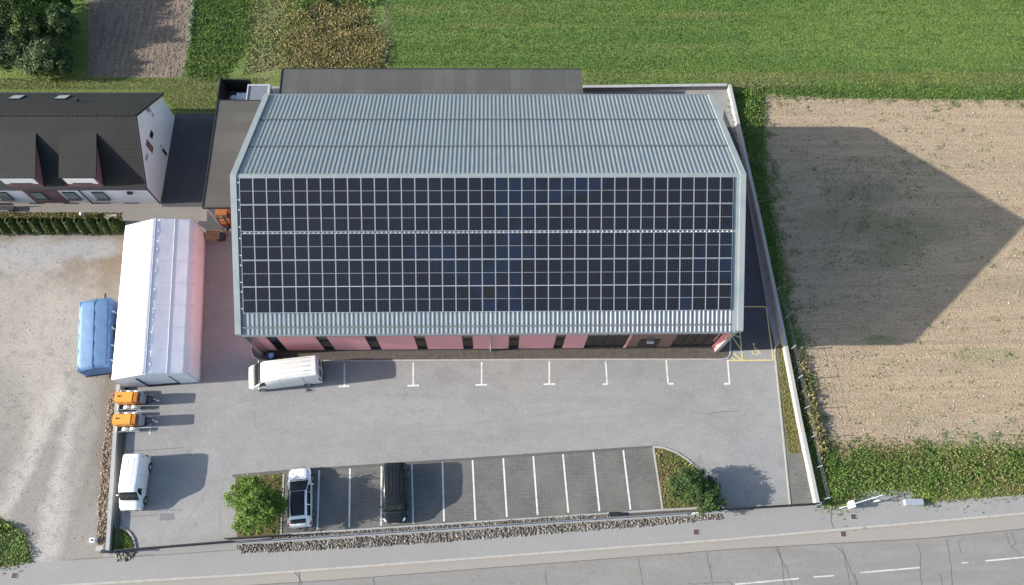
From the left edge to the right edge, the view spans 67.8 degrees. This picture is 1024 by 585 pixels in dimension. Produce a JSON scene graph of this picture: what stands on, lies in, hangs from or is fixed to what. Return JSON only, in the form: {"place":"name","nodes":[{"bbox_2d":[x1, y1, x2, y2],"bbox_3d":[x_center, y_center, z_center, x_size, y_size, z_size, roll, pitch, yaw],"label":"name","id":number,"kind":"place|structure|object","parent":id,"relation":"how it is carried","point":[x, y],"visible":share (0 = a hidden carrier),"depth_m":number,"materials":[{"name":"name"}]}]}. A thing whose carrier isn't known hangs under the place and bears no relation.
{"place":"outdoors","nodes":[
{"label":"outdoors","id":0,"kind":"place"},
{"bbox_2d":[0,517,33,566],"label":"corner lawn","id":1,"kind":"structure","parent":0,"point":[28,551],"depth_m":58.91,"materials":[{"name":"green plant"}]},
{"bbox_2d":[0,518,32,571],"bbox_3d":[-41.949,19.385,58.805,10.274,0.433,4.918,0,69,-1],"label":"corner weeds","id":2,"kind":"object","parent":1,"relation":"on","point":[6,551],"visible":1,"depth_m":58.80,"materials":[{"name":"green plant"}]},
{"bbox_2d":[0,213,120,232],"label":"hedge bed","id":3,"kind":"object","parent":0,"point":[38,217],"visible":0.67,"depth_m":69.00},
{"bbox_2d":[4,217,25,234],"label":"hedge conifer","id":4,"kind":"object","parent":3,"relation":"on","point":[11,224],"visible":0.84,"depth_m":67.31,"materials":[{"name":"green plant"}]},
{"bbox_2d":[16,217,34,235],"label":"hedge conifer","id":5,"kind":"object","parent":3,"relation":"on","point":[21,222],"visible":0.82,"depth_m":67.37,"materials":[{"name":"green plant"}]},
{"bbox_2d":[27,216,44,234],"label":"hedge conifer","id":6,"kind":"object","parent":3,"relation":"on","point":[36,228],"visible":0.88,"depth_m":67.42,"materials":[{"name":"green plant"}]},
{"bbox_2d":[39,217,55,234],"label":"hedge conifer","id":7,"kind":"object","parent":3,"relation":"on","point":[45,223],"visible":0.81,"depth_m":67.49,"materials":[{"name":"green plant"}]},
{"bbox_2d":[50,217,67,234],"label":"hedge conifer","id":8,"kind":"object","parent":3,"relation":"on","point":[59,227],"visible":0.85,"depth_m":67.47,"materials":[{"name":"green plant"}]},
{"bbox_2d":[0,211,120,218],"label":"hedge grass","id":9,"kind":"structure","parent":3,"relation":"on","point":[48,213],"depth_m":69.01,"materials":[{"name":"green plant"}]},
{"bbox_2d":[61,216,78,235],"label":"hedge conifer","id":10,"kind":"object","parent":3,"relation":"on","point":[68,224],"visible":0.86,"depth_m":67.44,"materials":[{"name":"green plant"}]},
{"bbox_2d":[73,217,89,235],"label":"hedge conifer","id":11,"kind":"object","parent":3,"relation":"on","point":[80,224],"visible":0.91,"depth_m":67.54,"materials":[{"name":"green plant"}]},
{"bbox_2d":[84,216,99,235],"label":"hedge conifer","id":12,"kind":"object","parent":3,"relation":"on","point":[91,225],"visible":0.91,"depth_m":67.49,"materials":[{"name":"green plant"}]},
{"bbox_2d":[96,217,110,234],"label":"hedge conifer","id":13,"kind":"object","parent":3,"relation":"on","point":[102,224],"visible":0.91,"depth_m":67.61,"materials":[{"name":"green plant"}]},
{"bbox_2d":[107,217,124,234],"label":"hedge conifer","id":14,"kind":"object","parent":3,"relation":"on","point":[114,226],"visible":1,"depth_m":67.73,"materials":[{"name":"green plant"}]},
{"bbox_2d":[0,231,124,562],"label":"gravel yard","id":15,"kind":"structure","parent":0,"point":[54,371],"depth_m":63.27,"materials":[{"name":"grey gravel"}]},
{"bbox_2d":[77,293,117,377],"bbox_3d":[-34.502,3.258,63.977,2.710,2.447,7.380,-8,70,-4],"label":"tarpaulin trailer","id":16,"kind":"object","parent":15,"relation":"on","point":[97,332],"visible":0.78,"depth_m":62.77,"materials":[{"name":"fabric"}]},
{"bbox_2d":[105,384,127,553],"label":"wall","id":17,"kind":"structure","parent":15,"relation":"on","point":[112,490],"depth_m":60.38,"materials":[{"name":"grey concrete"}]},
{"bbox_2d":[0,202,206,221],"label":"footpath","id":18,"kind":"structure","parent":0,"point":[135,212],"depth_m":69.35,"materials":[{"name":"concrete"}]},
{"bbox_2d":[96,392,115,545],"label":"stone embankment","id":19,"kind":"structure","parent":0,"point":[108,461],"depth_m":60.92,"materials":[{"name":"stone rubble"}]},
{"bbox_2d":[97,395,114,545],"bbox_3d":[-32.537,14.055,61.183,1.127,0.249,12.084,-7,69,-4],"label":"rubble strip","id":20,"kind":"object","parent":19,"relation":"on","point":[106,471],"visible":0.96,"depth_m":60.90,"materials":[{"name":"grey stone"}]},
{"bbox_2d":[85,0,194,76],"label":"garden plot","id":21,"kind":"object","parent":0,"point":[140,44],"visible":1,"depth_m":76.20,"materials":[{"name":"soil"}]},
{"bbox_2d":[162,113,214,206],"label":"driveway","id":22,"kind":"structure","parent":0,"point":[188,160],"depth_m":71.35,"materials":[{"name":"grey asphalt"}]},
{"bbox_2d":[198,209,231,230],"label":"annex apron","id":23,"kind":"object","parent":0,"point":[210,223],"visible":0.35,"depth_m":69.05,"materials":[{"name":"concrete"}]},
{"bbox_2d":[215,209,230,238],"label":"forklift","id":24,"kind":"object","parent":23,"relation":"on","point":[225,218],"visible":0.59,"depth_m":68.06,"materials":[{"name":"metal"}]},
{"bbox_2d":[112,86,814,553],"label":"yard asphalt","id":25,"kind":"structure","parent":0,"point":[202,424],"depth_m":63.27,"materials":[{"name":"grey asphalt"}]},
{"bbox_2d":[111,525,133,549],"bbox_3d":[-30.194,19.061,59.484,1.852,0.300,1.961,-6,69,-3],"label":"corner bed","id":26,"kind":"object","parent":25,"relation":"on","point":[123,540],"visible":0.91,"depth_m":59.22,"materials":[{"name":"green plant"}]},
{"bbox_2d":[116,454,151,510],"bbox_3d":[-29.770,14.923,59.955,2.176,1.942,4.273,-1,69,-2],"label":"panel van","id":27,"kind":"object","parent":25,"relation":"on","point":[136,469],"visible":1,"depth_m":59.35,"materials":[{"name":"white paint"}]},
{"bbox_2d":[112,411,157,431],"bbox_3d":[-30.563,10.359,61.738,3.139,1.716,1.700,-2,69,-2],"label":"towed compressor","id":28,"kind":"object","parent":25,"relation":"on","point":[126,420],"visible":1,"depth_m":61.26,"materials":[{"name":"metal"}]},
{"bbox_2d":[114,390,158,409],"bbox_3d":[-30.737,8.693,62.370,3.139,1.716,1.700,0,69,-1],"label":"towed compressor","id":29,"kind":"object","parent":25,"relation":"on","point":[133,398],"visible":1,"depth_m":61.97,"materials":[{"name":"orange paint"}]},
{"bbox_2d":[112,218,205,387],"bbox_3d":[-29.796,0.725,64.454,6.151,3.576,13.922,-5,69,-3],"label":"storage tent","id":30,"kind":"object","parent":25,"relation":"on","point":[159,332],"visible":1,"depth_m":63.25,"materials":[{"name":"white fabric"}]},
{"bbox_2d":[137,376,177,384],"bbox_3d":[-28.996,7.164,62.524,2.626,2.380,0.030,-4,69,-3],"label":"roller door","id":31,"kind":"structure","parent":30,"relation":"in","point":[163,379],"depth_m":62.61,"materials":[{"name":"white plastic"}]},
{"bbox_2d":[112,540,235,551],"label":"sliding gate","id":32,"kind":"structure","parent":25,"relation":"on","point":[177,545],"depth_m":58.29,"materials":[{"name":"grey metal"}]},
{"bbox_2d":[202,100,260,231],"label":"side annex","id":33,"kind":"object","parent":25,"relation":"on","point":[233,119],"visible":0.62,"depth_m":66.01,"materials":[{"name":"concrete"}]},
{"bbox_2d":[214,76,251,117],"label":"bin enclosure","id":34,"kind":"object","parent":25,"relation":"on","point":[226,87],"visible":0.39,"depth_m":72.99,"materials":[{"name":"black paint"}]},
{"bbox_2d":[235,473,282,536],"bbox_3d":[-20.075,16.929,60.533,3.771,0.300,4.836,-5,69,-3],"label":"tree bed","id":35,"kind":"object","parent":25,"relation":"on","point":[268,477],"visible":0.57,"depth_m":60.13,"materials":[{"name":"green plant"}]},
{"bbox_2d":[222,474,289,535],"bbox_3d":[-19.585,16.259,58.504,5.174,4.235,4.676,0,69,-1],"label":"deciduous tree","id":36,"kind":"object","parent":35,"relation":"on","point":[255,502],"visible":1,"depth_m":57.70,"materials":[{"name":"green plant"}]},
{"bbox_2d":[246,84,273,99],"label":"skylight box","id":37,"kind":"object","parent":25,"relation":"on","point":[256,91],"visible":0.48,"depth_m":70.96,"materials":[{"name":"metal"}]},
{"bbox_2d":[248,355,323,391],"bbox_3d":[-18.838,6.649,63.030,6.075,2.560,2.500,-7,69,-4],"label":"delivery van","id":38,"kind":"object","parent":25,"relation":"on","point":[264,376],"visible":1,"depth_m":62.09,"materials":[{"name":"white paint"}]},
{"bbox_2d":[279,68,582,93],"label":"annex","id":39,"kind":"object","parent":25,"relation":"on","point":[430,80],"visible":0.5,"depth_m":70.07,"materials":[{"name":"metal"}]},
{"bbox_2d":[232,445,652,476],"bbox_3d":[-5.409,13.681,62.001,34.125,0.122,0.315,-3,69,-3],"label":"drain channel","id":40,"kind":"object","parent":25,"relation":"on","point":[458,459],"visible":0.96,"depth_m":62.02,"materials":[{"name":"grey concrete"}]},
{"bbox_2d":[156,389,768,539],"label":"tyre marks","id":41,"kind":"object","parent":25,"relation":"on","point":[641,415],"visible":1,"depth_m":62.85,"materials":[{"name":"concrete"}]},
{"bbox_2d":[260,509,706,539],"bbox_3d":[-2.193,18.423,60.309,37.875,0.200,0.386,-3,69,-2],"label":"rubble bed","id":42,"kind":"object","parent":25,"relation":"on","point":[652,513],"visible":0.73,"depth_m":60.50,"materials":[{"name":"stone"},{"name":"gravel"}]},
{"bbox_2d":[267,514,610,538],"bbox_3d":[-5.851,18.472,60.092,27.960,0.190,0.487,-3,69,-2],"label":"rubble strip","id":43,"kind":"object","parent":42,"relation":"on","point":[461,524],"visible":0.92,"depth_m":60.10,"materials":[{"name":"stone"}]},
{"bbox_2d":[237,512,690,543],"bbox_3d":[-3.523,18.398,59.675,35.230,0.980,0.200,-3,69,-2],"label":"panel fence","id":44,"kind":"object","parent":42,"relation":"on","point":[460,528],"visible":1,"depth_m":59.78,"materials":[{"name":"grey metal"}]},
{"bbox_2d":[250,345,720,361],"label":"planter kerb","id":45,"kind":"structure","parent":25,"relation":"on","point":[514,359],"depth_m":65.05,"materials":[{"name":"concrete"}]},
{"bbox_2d":[230,94,745,355],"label":"warehouse","id":46,"kind":"structure","parent":25,"relation":"on","point":[376,222],"depth_m":58.72,"materials":[{"name":"grey metal"}]},
{"bbox_2d":[584,334,629,346],"bbox_3d":[7.891,3.835,63.381,3.443,4.480,0.150,0,69,-1],"label":"shop window","id":47,"kind":"structure","parent":46,"relation":"in","point":[592,340],"depth_m":63.89,"materials":[{"name":"black glass"}]},
{"bbox_2d":[670,334,721,346],"bbox_3d":[15.424,3.791,63.564,3.612,4.480,0.150,0,69,-1],"label":"shop window","id":48,"kind":"structure","parent":46,"relation":"in","point":[682,340],"depth_m":64.14,"materials":[{"name":"black glass"}]},
{"bbox_2d":[285,506,719,534],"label":"bay kerb","id":49,"kind":"structure","parent":25,"relation":"on","point":[485,521],"depth_m":60.28,"materials":[{"name":"grey concrete"}]},
{"bbox_2d":[654,448,716,508],"bbox_3d":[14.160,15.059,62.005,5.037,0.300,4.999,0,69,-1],"label":"shrub bed","id":50,"kind":"object","parent":25,"relation":"on","point":[663,461],"visible":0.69,"depth_m":62.04,"materials":[{"name":"green plant"}]},
{"bbox_2d":[666,464,710,506],"bbox_3d":[14.043,15.309,60.289,3.694,2.967,3.257,0,69,-1],"label":"shrub","id":51,"kind":"object","parent":50,"relation":"on","point":[692,488],"visible":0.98,"depth_m":59.98,"materials":[{"name":"green plant"}]},
{"bbox_2d":[690,475,728,516],"bbox_3d":[15.448,16.046,60.293,2.786,2.496,2.990,-13,70,-6],"label":"shrub","id":52,"kind":"object","parent":50,"relation":"on","point":[711,493],"visible":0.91,"depth_m":59.77,"materials":[{"name":"green plant"}]},
{"bbox_2d":[583,83,819,502],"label":"boundary wall","id":53,"kind":"structure","parent":25,"relation":"on","point":[776,304],"depth_m":69.42,"materials":[{"name":"concrete"}]},
{"bbox_2d":[713,502,825,510],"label":"yard gate","id":54,"kind":"structure","parent":25,"relation":"on","point":[772,506],"depth_m":60.17,"materials":[{"name":"grey metal"}]},
{"bbox_2d":[774,342,790,503],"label":"lawn kerb","id":55,"kind":"structure","parent":25,"relation":"on","point":[782,423],"depth_m":63.57,"materials":[{"name":"concrete"}]},
{"bbox_2d":[777,343,801,452],"bbox_3d":[23.197,8.830,64.585,1.153,0.300,9.561,0,69,-1],"label":"lawn strip","id":56,"kind":"object","parent":25,"relation":"on","point":[786,412],"visible":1,"depth_m":64.06,"materials":[{"name":"green plant"}]},
{"bbox_2d":[778,346,800,452],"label":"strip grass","id":57,"kind":"structure","parent":56,"relation":"on","point":[786,420],"depth_m":63.89,"materials":[{"name":"green plant"}]},
{"bbox_2d":[788,453,811,503],"bbox_3d":[23.259,15.188,62.160,1.787,0.300,4.073,0,69,-1],"label":"paver strip","id":58,"kind":"object","parent":25,"relation":"on","point":[800,492],"visible":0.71,"depth_m":61.95,"materials":[{"name":"grey concrete"}]},
{"bbox_2d":[282,448,661,533],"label":"paved bays","id":59,"kind":"object","parent":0,"point":[644,494],"visible":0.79,"depth_m":61.20,"materials":[{"name":"grey concrete"}]},
{"bbox_2d":[284,467,313,528],"bbox_3d":[-16.700,16.079,59.994,2.320,1.584,4.615,-5,69,-3],"label":"station wagon","id":60,"kind":"object","parent":59,"relation":"on","point":[300,512],"visible":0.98,"depth_m":59.40,"materials":[{"name":"white paint"}]},
{"bbox_2d":[379,462,408,523],"bbox_3d":[-9.241,15.786,60.083,2.360,1.937,4.575,-2,69,-2],"label":"black minivan","id":61,"kind":"object","parent":59,"relation":"on","point":[394,494],"visible":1,"depth_m":59.40,"materials":[{"name":"paint"}]},
{"bbox_2d":[271,344,729,359],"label":"planter bed","id":62,"kind":"object","parent":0,"point":[723,352],"visible":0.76,"depth_m":65.25,"materials":[{"name":"soil"}]},
{"bbox_2d":[0,0,1023,466],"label":"meadow","id":63,"kind":"structure","parent":0,"point":[78,64],"depth_m":77.15,"materials":[{"name":"green plant"}]},
{"bbox_2d":[0,0,42,37],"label":"garden tree","id":64,"kind":"object","parent":63,"relation":"on","point":[6,10],"visible":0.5,"depth_m":72.52,"materials":[{"name":"green plant"}]},
{"bbox_2d":[0,21,50,75],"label":"garden tree","id":65,"kind":"object","parent":63,"relation":"on","point":[10,49],"visible":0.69,"depth_m":72.41,"materials":[{"name":"green plant"}]},
{"bbox_2d":[9,8,49,45],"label":"garden tree","id":66,"kind":"object","parent":63,"relation":"on","point":[34,25],"visible":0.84,"depth_m":72.55,"materials":[{"name":"green plant"}]},
{"bbox_2d":[9,0,71,21],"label":"garden tree","id":67,"kind":"object","parent":63,"relation":"on","point":[41,9],"visible":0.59,"depth_m":73.39,"materials":[{"name":"green plant"}]},
{"bbox_2d":[20,31,70,79],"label":"garden tree","id":68,"kind":"object","parent":63,"relation":"on","point":[44,50],"visible":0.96,"depth_m":72.28,"materials":[{"name":"green plant"}]},
{"bbox_2d":[40,1,80,39],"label":"garden tree","id":69,"kind":"object","parent":63,"relation":"on","point":[55,21],"visible":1,"depth_m":73.14,"materials":[{"name":"green plant"}]},
{"bbox_2d":[54,56,73,76],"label":"garden shrub","id":70,"kind":"object","parent":63,"relation":"on","point":[63,65],"visible":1,"depth_m":72.61,"materials":[{"name":"green plant"}]},
{"bbox_2d":[56,43,74,63],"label":"garden shrub","id":71,"kind":"object","parent":63,"relation":"on","point":[64,51],"visible":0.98,"depth_m":73.20,"materials":[{"name":"green plant"}]},
{"bbox_2d":[0,92,174,203],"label":"row house","id":72,"kind":"structure","parent":63,"relation":"on","point":[85,147],"depth_m":65.83,"materials":[{"name":"tile"}]},
{"bbox_2d":[0,78,267,111],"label":"lawn grass","id":73,"kind":"structure","parent":63,"relation":"on","point":[166,89],"depth_m":74.09,"materials":[{"name":"green plant"}]},
{"bbox_2d":[180,0,255,81],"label":"meadow grass","id":74,"kind":"structure","parent":63,"relation":"on","point":[208,24],"depth_m":76.33,"materials":[{"name":"green plant"}]},
{"bbox_2d":[242,0,285,74],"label":"dry grass","id":75,"kind":"structure","parent":63,"relation":"on","point":[266,28],"depth_m":76.61,"materials":[{"name":"plant"}]},
{"bbox_2d":[272,0,392,71],"bbox_3d":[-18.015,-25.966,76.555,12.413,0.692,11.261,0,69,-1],"label":"tall dry weeds","id":76,"kind":"object","parent":63,"relation":"on","point":[343,33],"visible":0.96,"depth_m":76.39,"materials":[{"name":"brown plant"}]},
{"bbox_2d":[290,0,375,11],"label":"tall green weeds","id":77,"kind":"object","parent":63,"relation":"on","point":[301,5],"visible":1,"depth_m":77.62,"materials":[{"name":"green plant"}]},
{"bbox_2d":[384,0,1023,89],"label":"meadow grass","id":78,"kind":"structure","parent":63,"relation":"on","point":[708,35],"depth_m":77.54,"materials":[{"name":"green plant"}]},
{"bbox_2d":[733,86,766,142],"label":"wall weeds","id":79,"kind":"object","parent":63,"relation":"on","point":[747,103],"depth_m":74.33,"materials":[{"name":"green plant"}]},
{"bbox_2d":[725,84,851,515],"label":"wall weeds","id":80,"kind":"object","parent":63,"relation":"on","point":[755,174],"depth_m":69.98,"materials":[{"name":"green plant"}]},
{"bbox_2d":[788,343,828,464],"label":"dry wall weeds","id":81,"kind":"object","parent":63,"relation":"on","point":[815,417],"visible":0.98,"depth_m":64.03,"materials":[{"name":"plant"}]},
{"bbox_2d":[729,66,1023,85],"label":"dry grass","id":82,"kind":"structure","parent":63,"relation":"on","point":[875,78],"depth_m":76.29,"materials":[{"name":"green plant"}]},
{"bbox_2d":[733,80,1023,104],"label":"dry grass","id":83,"kind":"structure","parent":63,"relation":"on","point":[924,91],"depth_m":75.68,"materials":[{"name":"plant"}]},
{"bbox_2d":[0,495,1023,584],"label":"sidewalk","id":84,"kind":"structure","parent":0,"point":[219,561],"depth_m":59.66,"materials":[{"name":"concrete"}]},
{"bbox_2d":[73,411,833,559],"bbox_3d":[-4.213,15.158,61.414,59.584,0.014,9.772,-2,69,-2],"label":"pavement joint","id":85,"kind":"object","parent":84,"relation":"on","point":[291,542],"visible":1,"depth_m":59.15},
{"bbox_2d":[236,513,722,553],"bbox_3d":[-2.300,19.006,59.962,38.388,0.239,0.927,-3,69,-2],"label":"rubble strip","id":86,"kind":"object","parent":84,"relation":"on","point":[296,546],"visible":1,"depth_m":59.86,"materials":[{"name":"stone"}]},
{"bbox_2d":[61,512,1023,584],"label":"kerb","id":87,"kind":"structure","parent":84,"relation":"on","point":[524,554],"depth_m":59.55,"materials":[{"name":"concrete"}]},
{"bbox_2d":[100,515,1023,584],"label":"gutter","id":88,"kind":"object","parent":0,"point":[947,528],"visible":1,"depth_m":59.88,"materials":[{"name":"concrete"}]},
{"bbox_2d":[269,529,1023,584],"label":"road","id":89,"kind":"structure","parent":0,"point":[804,564],"depth_m":59.64,"materials":[{"name":"grey asphalt"}]},
{"bbox_2d":[258,528,1023,584],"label":"road joint","id":90,"kind":"object","parent":89,"relation":"on","point":[637,556],"visible":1,"depth_m":59.72,"materials":[{"name":"grey asphalt"}]},
{"bbox_2d":[295,532,1023,584],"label":"road cracks","id":91,"kind":"object","parent":89,"relation":"on","point":[785,566],"visible":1,"depth_m":59.65,"materials":[{"name":"grey asphalt"}]},
{"bbox_2d":[723,110,774,349],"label":"side driveway","id":92,"kind":"structure","parent":0,"point":[755,327],"depth_m":67.48,"materials":[{"name":"grey asphalt"}]},
{"bbox_2d":[728,306,773,360],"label":"yellow bay marking","id":93,"kind":"object","parent":92,"relation":"on","point":[741,344],"visible":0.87,"depth_m":65.98,"materials":[{"name":"paint"}]},
{"bbox_2d":[762,94,1023,463],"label":"field","id":94,"kind":"structure","parent":0,"point":[975,300],"depth_m":69.17,"materials":[{"name":"beige soil"}]},
{"bbox_2d":[763,120,803,311],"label":"field edge weeds","id":95,"kind":"object","parent":94,"relation":"on","point":[775,198],"visible":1,"depth_m":71.16,"materials":[{"name":"green plant"}]},
{"bbox_2d":[788,304,830,438],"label":"field edge weeds","id":96,"kind":"object","parent":94,"relation":"on","point":[800,342],"visible":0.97,"depth_m":65.04,"materials":[{"name":"green plant"}]},
{"bbox_2d":[758,86,1023,111],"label":"field edge weeds","id":97,"kind":"object","parent":94,"relation":"on","point":[978,102],"visible":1,"depth_m":75.38,"materials":[{"name":"green plant"}]},
{"bbox_2d":[779,103,1023,435],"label":"field weeds","id":98,"kind":"object","parent":94,"relation":"on","point":[925,162],"visible":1,"depth_m":70.36,"materials":[{"name":"green plant"}]},
{"bbox_2d":[831,426,1023,464],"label":"field edge weeds","id":99,"kind":"object","parent":94,"relation":"on","point":[945,444],"visible":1,"depth_m":63.27,"materials":[{"name":"green plant"}]},
{"bbox_2d":[802,448,1023,505],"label":"verge ground","id":100,"kind":"structure","parent":0,"point":[921,497],"depth_m":62.00,"materials":[{"name":"green plant"}]},
{"bbox_2d":[854,490,915,506],"bbox_3d":[29.970,16.688,61.740,5.873,0.300,1.351,0,69,-1],"label":"gravel pad","id":101,"kind":"object","parent":100,"relation":"on","point":[886,502],"visible":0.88,"depth_m":61.57,"materials":[{"name":"gravel"}]},
{"bbox_2d":[793,424,1023,530],"bbox_3d":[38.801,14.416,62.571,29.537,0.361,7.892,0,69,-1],"label":"roadside weeds","id":102,"kind":"object","parent":100,"relation":"on","point":[968,487],"visible":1,"depth_m":62.29,"materials":[{"name":"green plant"}]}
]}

